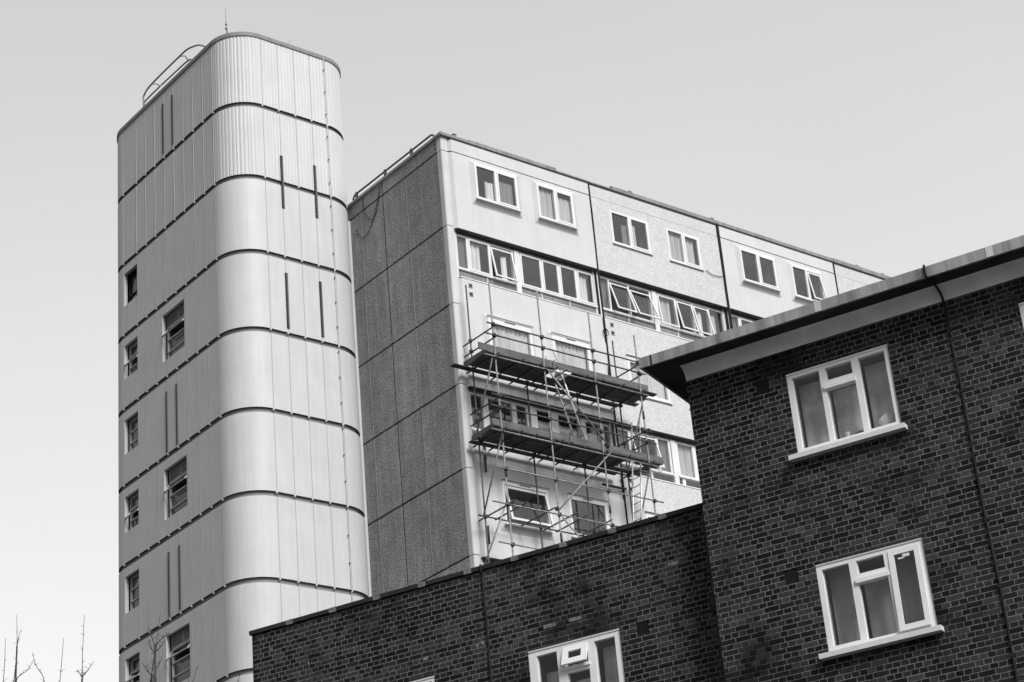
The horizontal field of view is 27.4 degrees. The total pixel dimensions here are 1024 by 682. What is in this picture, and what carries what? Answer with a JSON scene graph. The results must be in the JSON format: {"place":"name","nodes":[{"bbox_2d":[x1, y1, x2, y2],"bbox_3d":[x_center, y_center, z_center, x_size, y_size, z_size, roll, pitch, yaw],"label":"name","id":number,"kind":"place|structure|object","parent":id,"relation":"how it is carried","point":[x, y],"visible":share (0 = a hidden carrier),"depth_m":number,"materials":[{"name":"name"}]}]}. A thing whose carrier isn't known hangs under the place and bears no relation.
{"place":"outdoors","nodes":[
{"label":"outdoors","id":0,"kind":"place"},
{"bbox_2d":[249,503,725,681],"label":"brick wing","id":1,"kind":"structure","parent":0,"point":[635,601],"depth_m":30.29,"materials":[{"name":"black brick"}]},
{"bbox_2d":[407,674,434,681],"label":"window","id":2,"kind":"structure","parent":1,"relation":"in","point":[432,677],"depth_m":30.89,"materials":[{"name":"clear glass"}]},
{"bbox_2d":[528,627,624,681],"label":"window","id":3,"kind":"structure","parent":1,"relation":"in","point":[596,657],"depth_m":29.78,"materials":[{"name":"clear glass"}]},
{"bbox_2d":[0,0,1023,681],"label":"sky","id":4,"kind":"structure","parent":0,"point":[886,137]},
{"bbox_2d":[347,131,890,595],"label":"apartment block","id":5,"kind":"structure","parent":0,"point":[439,221],"depth_m":64.99,"materials":[{"name":"grey concrete"}]},
{"bbox_2d":[456,234,517,285],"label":"window","id":6,"kind":"structure","parent":5,"relation":"in","point":[477,257],"depth_m":64.44,"materials":[{"name":"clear glass"}]},
{"bbox_2d":[474,163,521,212],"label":"window","id":7,"kind":"structure","parent":5,"relation":"in","point":[493,186],"depth_m":65.71,"materials":[{"name":"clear glass"}]},
{"bbox_2d":[469,392,528,430],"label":"window","id":8,"kind":"structure","parent":5,"relation":"in","point":[507,415],"depth_m":62.55,"materials":[{"name":"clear glass"}]},
{"bbox_2d":[487,314,533,355],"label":"window","id":9,"kind":"structure","parent":5,"relation":"in","point":[505,332],"depth_m":63.35,"materials":[{"name":"clear glass"}]},
{"bbox_2d":[501,478,554,533],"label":"window","id":10,"kind":"structure","parent":5,"relation":"in","point":[523,493],"depth_m":61.41,"materials":[{"name":"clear glass"}]},
{"bbox_2d":[536,183,577,229],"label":"window","id":11,"kind":"structure","parent":5,"relation":"in","point":[556,206],"depth_m":66.89,"materials":[{"name":"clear glass"}]},
{"bbox_2d":[518,252,597,307],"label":"window","id":12,"kind":"structure","parent":5,"relation":"in","point":[537,274],"depth_m":66.50,"materials":[{"name":"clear glass"}]},
{"bbox_2d":[551,332,591,375],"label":"window","id":13,"kind":"structure","parent":5,"relation":"in","point":[562,358],"depth_m":64.68,"materials":[{"name":"clear glass"}]},
{"bbox_2d":[533,407,610,444],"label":"window","id":14,"kind":"structure","parent":5,"relation":"in","point":[541,423],"depth_m":63.88,"materials":[{"name":"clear glass"}]},
{"bbox_2d":[568,493,609,537],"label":"window","id":15,"kind":"structure","parent":5,"relation":"in","point":[598,509],"depth_m":62.95,"materials":[{"name":"clear glass"}]},
{"bbox_2d":[600,276,659,323],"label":"window","id":16,"kind":"structure","parent":5,"relation":"in","point":[620,298],"depth_m":68.00,"materials":[{"name":"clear glass"}]},
{"bbox_2d":[609,210,653,255],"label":"window","id":17,"kind":"structure","parent":5,"relation":"in","point":[629,232],"depth_m":69.07,"materials":[{"name":"clear glass"}]},
{"bbox_2d":[617,428,674,475],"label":"window","id":18,"kind":"structure","parent":5,"relation":"in","point":[662,449],"depth_m":65.71,"materials":[{"name":"clear glass"}]},
{"bbox_2d":[626,354,672,404],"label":"window","id":19,"kind":"structure","parent":5,"relation":"in","point":[663,394],"depth_m":66.49,"materials":[{"name":"clear glass"}]},
{"bbox_2d":[645,511,658,517],"bbox_3d":[4.762,5.971,64.089,1.750,1.356,0.138,15,-32,-35],"label":"window","id":20,"kind":"structure","parent":5,"relation":"in","point":[648,515],"depth_m":63.94,"materials":[{"name":"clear glass"}]},
{"bbox_2d":[622,464,700,488],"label":"low window","id":21,"kind":"structure","parent":5,"relation":"in","point":[656,475],"depth_m":65.73,"materials":[{"name":"clear glass"}]},
{"bbox_2d":[666,228,704,270],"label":"window","id":22,"kind":"structure","parent":5,"relation":"in","point":[684,249],"depth_m":70.17,"materials":[{"name":"clear glass"}]},
{"bbox_2d":[675,442,699,481],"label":"window","id":23,"kind":"structure","parent":5,"relation":"in","point":[686,454],"depth_m":66.37,"materials":[{"name":"clear glass"}]},
{"bbox_2d":[656,293,724,337],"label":"window","id":24,"kind":"structure","parent":5,"relation":"in","point":[676,314],"depth_m":69.44,"materials":[{"name":"clear glass"}]},
{"bbox_2d":[731,315,753,327],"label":"window","id":25,"kind":"structure","parent":5,"relation":"in","point":[737,321],"depth_m":70.69,"materials":[{"name":"clear glass"}]},
{"bbox_2d":[739,248,780,291],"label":"window","id":26,"kind":"structure","parent":5,"relation":"in","point":[758,269],"depth_m":72.52,"materials":[{"name":"clear glass"}]},
{"bbox_2d":[791,264,826,301],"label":"window","id":27,"kind":"structure","parent":5,"relation":"in","point":[808,285],"depth_m":73.77,"materials":[{"name":"clear glass"}]},
{"bbox_2d":[638,235,1023,681],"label":"brick building","id":28,"kind":"structure","parent":0,"point":[874,551],"depth_m":27.77,"materials":[{"name":"brick"}]},
{"bbox_2d":[785,343,907,462],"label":"window","id":29,"kind":"structure","parent":28,"relation":"in","point":[850,393],"depth_m":28.57,"materials":[{"name":"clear glass"}]},
{"bbox_2d":[815,536,944,660],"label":"window","id":30,"kind":"structure","parent":28,"relation":"in","point":[880,597],"depth_m":27.32,"materials":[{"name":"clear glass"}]},
{"bbox_2d":[878,412,895,425],"bbox_3d":[5.051,1.072,28.095,0.309,0.291,0.127,-18,-29,25],"label":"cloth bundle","id":31,"kind":"object","parent":28,"relation":"in","point":[886,418],"visible":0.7,"depth_m":28.08,"materials":[{"name":"grey fabric"}]},
{"bbox_2d":[1018,301,1023,327],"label":"window","id":32,"kind":"structure","parent":28,"relation":"in","point":[1021,304],"depth_m":27.50,"materials":[{"name":"white glass"}]},
{"label":"ground","id":33,"kind":"structure","parent":0,"visible":0},
{"bbox_2d":[3,630,44,681],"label":"bare tree","id":34,"kind":"object","parent":33,"relation":"on","point":[15,673],"visible":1,"depth_m":20.00,"materials":[{"name":"black plant"}]},
{"bbox_2d":[59,614,93,681],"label":"bare tree","id":35,"kind":"object","parent":33,"relation":"on","point":[82,661],"visible":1,"depth_m":20.00,"materials":[{"name":"black plant"}]},
{"bbox_2d":[142,612,169,681],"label":"bare tree","id":36,"kind":"object","parent":33,"relation":"on","point":[153,678],"visible":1,"depth_m":20.00,"materials":[{"name":"black plant"}]},
{"bbox_2d":[186,665,239,681],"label":"bare tree","id":37,"kind":"object","parent":33,"relation":"on","point":[195,673],"visible":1,"depth_m":20.00,"materials":[{"name":"black plant"}]},
{"bbox_2d":[117,10,371,681],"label":"stair tower","id":38,"kind":"structure","parent":33,"relation":"on","point":[242,494],"depth_m":64.41,"materials":[{"name":"grey metal"}]},
{"bbox_2d":[129,269,136,301],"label":"window","id":39,"kind":"structure","parent":38,"relation":"in","point":[133,276],"depth_m":69.59,"materials":[{"name":"black glass"}]},
{"bbox_2d":[129,416,137,450],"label":"window","id":40,"kind":"structure","parent":38,"relation":"in","point":[133,424],"depth_m":67.20,"materials":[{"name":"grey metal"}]},
{"bbox_2d":[130,573,138,610],"bbox_3d":[-11.087,7.824,64.840,1.100,1.190,0.880,15,-32,-35],"label":"window","id":41,"kind":"structure","parent":38,"relation":"in","point":[134,581],"depth_m":64.88,"materials":[{"name":"grey glass"}]},
{"bbox_2d":[125,655,171,681],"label":"window","id":42,"kind":"structure","parent":38,"relation":"in","point":[135,663],"depth_m":63.74,"materials":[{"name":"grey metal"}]},
{"bbox_2d":[161,304,184,357],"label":"window","id":43,"kind":"structure","parent":38,"relation":"in","point":[175,321],"depth_m":66.44,"materials":[{"name":"grey glass"}]},
{"bbox_2d":[163,459,186,515],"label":"window","id":44,"kind":"structure","parent":38,"relation":"in","point":[177,487],"depth_m":64.11,"materials":[{"name":"grey glass"}]},
{"bbox_2d":[165,626,189,681],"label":"window","id":45,"kind":"structure","parent":38,"relation":"in","point":[180,642],"depth_m":61.84,"materials":[{"name":"grey glass"}]},
{"bbox_2d":[451,283,663,563],"bbox_3d":[2.333,12.421,57.230,6.840,30.470,2.030,15,-32,-35],"label":"scaffold","id":46,"kind":"object","parent":33,"relation":"on","point":[526,367],"visible":0.91,"depth_m":61.58,"materials":[{"name":"grey metal"}]},
{"bbox_2d":[545,351,584,438],"bbox_3d":[1.641,1.864,62.373,1.040,3.126,0.432,15,-32,-35],"label":"ladder","id":47,"kind":"object","parent":46,"relation":"on","point":[560,397],"visible":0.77,"depth_m":62.38,"materials":[{"name":"metal"}]},
{"bbox_2d":[631,418,642,521],"bbox_3d":[3.730,4.941,62.456,0.752,5.806,0.432,15,-32,-35],"label":"ladder","id":48,"kind":"object","parent":46,"relation":"attached to","point":[640,476],"visible":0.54,"depth_m":62.88,"materials":[{"name":"metal"}]}
]}

